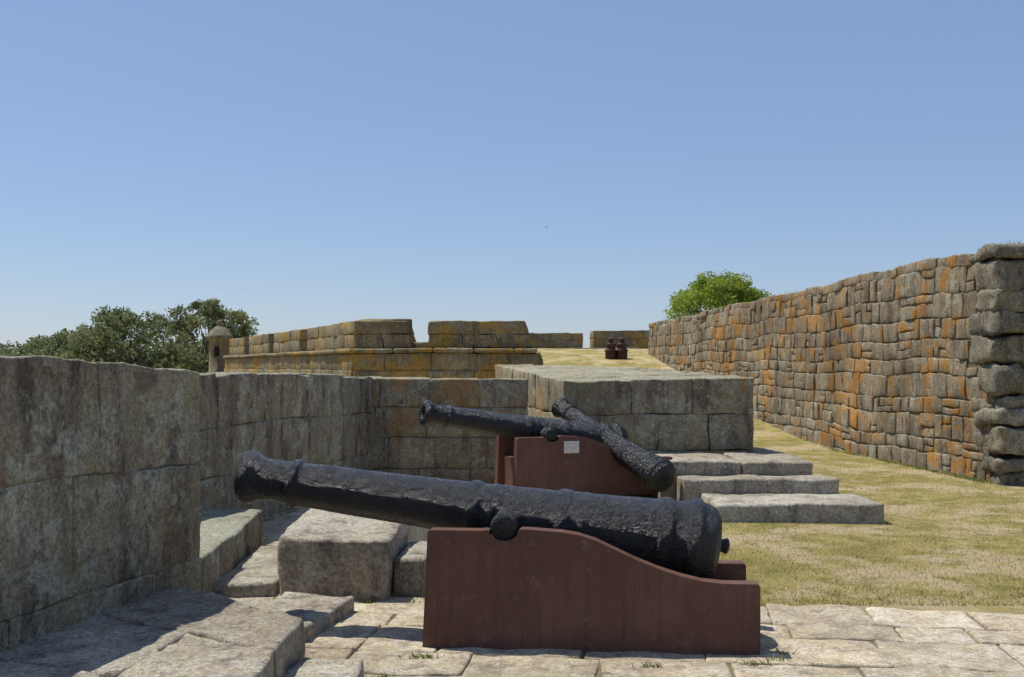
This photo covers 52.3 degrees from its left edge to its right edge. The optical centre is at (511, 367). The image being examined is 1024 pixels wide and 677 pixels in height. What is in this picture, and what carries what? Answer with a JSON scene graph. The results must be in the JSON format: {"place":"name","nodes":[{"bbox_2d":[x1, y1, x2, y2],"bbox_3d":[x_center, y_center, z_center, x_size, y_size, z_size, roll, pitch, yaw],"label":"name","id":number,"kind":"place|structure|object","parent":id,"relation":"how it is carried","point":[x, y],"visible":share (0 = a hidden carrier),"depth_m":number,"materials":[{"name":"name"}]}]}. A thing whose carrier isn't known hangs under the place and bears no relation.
{"place":"outdoors","nodes":[
{"label":"outdoors","id":0,"kind":"place"},
{"bbox_2d":[0,357,204,648],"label":"stone parapet wall","id":1,"kind":"structure","parent":0,"point":[101,488],"depth_m":5.46,"materials":[{"name":"grey stone"}]},
{"bbox_2d":[0,0,1023,351],"label":"sky","id":2,"kind":"structure","parent":0,"point":[288,164],"materials":[{"name":"blue"}]},
{"bbox_2d":[249,494,1023,676],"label":"stone paving","id":3,"kind":"structure","parent":0,"point":[376,637],"depth_m":5.81,"materials":[{"name":"stone"}]},
{"bbox_2d":[0,590,307,676],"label":"stone step","id":4,"kind":"object","parent":3,"relation":"on","point":[171,633],"visible":1,"depth_m":4.95,"materials":[{"name":"grey stone"}]},
{"bbox_2d":[220,593,353,640],"bbox_3d":[-1.515,1.617,6.452,0.987,0.291,1.098,0,0,0],"label":"stone step","id":5,"kind":"object","parent":3,"relation":"on","point":[322,612],"visible":0.2,"depth_m":6.53,"materials":[{"name":"grey stone"}]},
{"bbox_2d":[282,656,363,676],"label":"stone step","id":6,"kind":"object","parent":3,"relation":"on","point":[312,666],"visible":0.99,"depth_m":5.10,"materials":[{"name":"stone"}]},
{"bbox_2d":[234,450,759,655],"bbox_3d":[-0.140,1.049,6.227,3.089,1.085,0.720,0,0,5],"label":"cannon","id":7,"kind":"object","parent":3,"relation":"on","point":[508,566],"visible":1,"depth_m":5.88,"materials":[{"name":"brown paint"}]},
{"bbox_2d":[419,400,671,494],"bbox_3d":[0.387,0.935,12.314,3.020,1.129,0.726,0,0,-21],"label":"cannon","id":8,"kind":"object","parent":3,"relation":"on","point":[546,453],"visible":0.93,"depth_m":12.06,"materials":[{"name":"brown paint"}]},
{"bbox_2d":[551,398,675,491],"bbox_3d":[1.191,0.896,12.477,0.400,1.020,2.071,0,0,-32],"label":"cannon barrel","id":9,"kind":"object","parent":8,"relation":"on","point":[651,471],"visible":0.84,"depth_m":11.92,"materials":[{"name":"black metal"}]},
{"bbox_2d":[537,348,1023,612],"bbox_3d":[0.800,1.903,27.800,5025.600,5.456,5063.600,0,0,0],"label":"ground","id":10,"kind":"structure","parent":0,"point":[762,430],"depth_m":9.71,"materials":[{"name":"beige plant"}]},
{"bbox_2d":[8,326,107,362],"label":"eucalyptus tree","id":11,"kind":"object","parent":10,"relation":"on","point":[58,339],"visible":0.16,"depth_m":103.77,"materials":[{"name":"green plant"}]},
{"bbox_2d":[0,334,208,371],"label":"distant trees","id":12,"kind":"object","parent":10,"relation":"on","point":[17,352],"visible":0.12,"depth_m":99.29,"materials":[{"name":"green plant"}]},
{"bbox_2d":[45,305,185,368],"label":"eucalyptus tree","id":13,"kind":"object","parent":10,"relation":"on","point":[109,329],"visible":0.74,"depth_m":99.11,"materials":[{"name":"green plant"}]},
{"bbox_2d":[144,297,259,372],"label":"eucalyptus tree","id":14,"kind":"object","parent":10,"relation":"on","point":[208,310],"visible":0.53,"depth_m":98.42,"materials":[{"name":"green plant"}]},
{"bbox_2d":[206,320,232,371],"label":"sentry turret","id":15,"kind":"object","parent":10,"relation":"on","point":[219,336],"visible":0.63,"depth_m":52.53,"materials":[{"name":"stone"}]},
{"bbox_2d":[201,509,262,594],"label":"stone block","id":16,"kind":"structure","parent":10,"relation":"on","point":[232,538],"depth_m":8.07,"materials":[{"name":"stone"}]},
{"bbox_2d":[199,371,373,521],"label":"stone parapet wall","id":17,"kind":"structure","parent":10,"relation":"on","point":[314,418],"depth_m":11.05,"materials":[{"name":"stone"}]},
{"bbox_2d":[214,508,429,601],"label":"stone platform","id":18,"kind":"structure","parent":10,"relation":"on","point":[317,551],"depth_m":7.16,"materials":[{"name":"stone"}]},
{"bbox_2d":[223,319,540,378],"bbox_3d":[-3.922,2.049,42.588,12.098,7.177,25.789,0,0,-24],"label":"fort bastion","id":19,"kind":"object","parent":10,"relation":"on","point":[381,348],"visible":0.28,"depth_m":31.11,"materials":[{"name":"stone"}]},
{"bbox_2d":[428,320,533,348],"bbox_3d":[-0.925,-1.020,32.291,3.195,0.969,2.465,0,0,0],"label":"stone merlon","id":20,"kind":"object","parent":19,"relation":"on","point":[475,334],"visible":0.85,"depth_m":31.09,"materials":[{"name":"stone"}]},
{"bbox_2d":[372,377,529,483],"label":"stone parapet wall","id":21,"kind":"structure","parent":10,"relation":"on","point":[405,442],"depth_m":14.01,"materials":[{"name":"stone"}]},
{"bbox_2d":[529,333,582,347],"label":"stone merlon","id":22,"kind":"object","parent":10,"relation":"on","point":[558,340],"visible":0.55,"depth_m":50.08,"materials":[{"name":"stone"}]},
{"bbox_2d":[536,347,637,348],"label":"stone wall","id":23,"kind":"structure","parent":10,"relation":"on","point":[591,348],"depth_m":48.67,"materials":[{"name":"stone"}]},
{"bbox_2d":[604,337,616,358],"bbox_3d":[3.550,-0.672,37.500,0.460,0.818,0.460,0,0,0],"label":"cannon","id":24,"kind":"object","parent":10,"relation":"on","point":[610,351],"visible":0.98,"depth_m":37.35,"materials":[{"name":"wood"}]},
{"bbox_2d":[589,330,648,348],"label":"stone merlon","id":25,"kind":"object","parent":10,"relation":"on","point":[633,338],"visible":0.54,"depth_m":50.06,"materials":[{"name":"stone"}]},
{"bbox_2d":[616,337,627,358],"bbox_3d":[3.950,-0.672,37.500,0.460,0.818,0.460,0,0,0],"label":"cannon","id":26,"kind":"object","parent":10,"relation":"on","point":[621,351],"visible":0.95,"depth_m":37.35,"materials":[{"name":"wood"}]},
{"bbox_2d":[494,363,753,452],"bbox_3d":[1.415,0.828,16.324,2.612,1.801,6.208,0,0,-8],"label":"stone merlon","id":27,"kind":"object","parent":10,"relation":"on","point":[652,410],"visible":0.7,"depth_m":13.48,"materials":[{"name":"stone"}]},
{"bbox_2d":[271,446,994,676],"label":"weeds","id":28,"kind":"object","parent":10,"relation":"on","point":[853,454],"visible":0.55,"depth_m":7.03,"materials":[{"name":"green plant"}]},
{"bbox_2d":[662,268,771,319],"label":"leafy tree","id":29,"kind":"object","parent":10,"relation":"on","point":[717,292],"visible":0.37,"depth_m":56.92,"materials":[{"name":"green plant"}]},
{"bbox_2d":[649,447,884,523],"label":"stone steps","id":30,"kind":"structure","parent":10,"relation":"on","point":[761,484],"depth_m":11.62,"materials":[{"name":"stone"}]},
{"bbox_2d":[649,256,1018,480],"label":"rubble stone wall","id":31,"kind":"structure","parent":10,"relation":"on","point":[883,366],"depth_m":18.89,"materials":[{"name":"brown stone"}]},
{"bbox_2d":[660,241,1023,320],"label":"wall top grass","id":32,"kind":"structure","parent":31,"relation":"on","point":[860,279],"depth_m":19.92,"materials":[{"name":"green plant"}]},
{"bbox_2d":[969,244,1023,485],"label":"corner quoins","id":33,"kind":"object","parent":31,"relation":"attached to","point":[1001,271],"visible":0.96,"depth_m":14.23,"materials":[{"name":"stone"}]}
]}

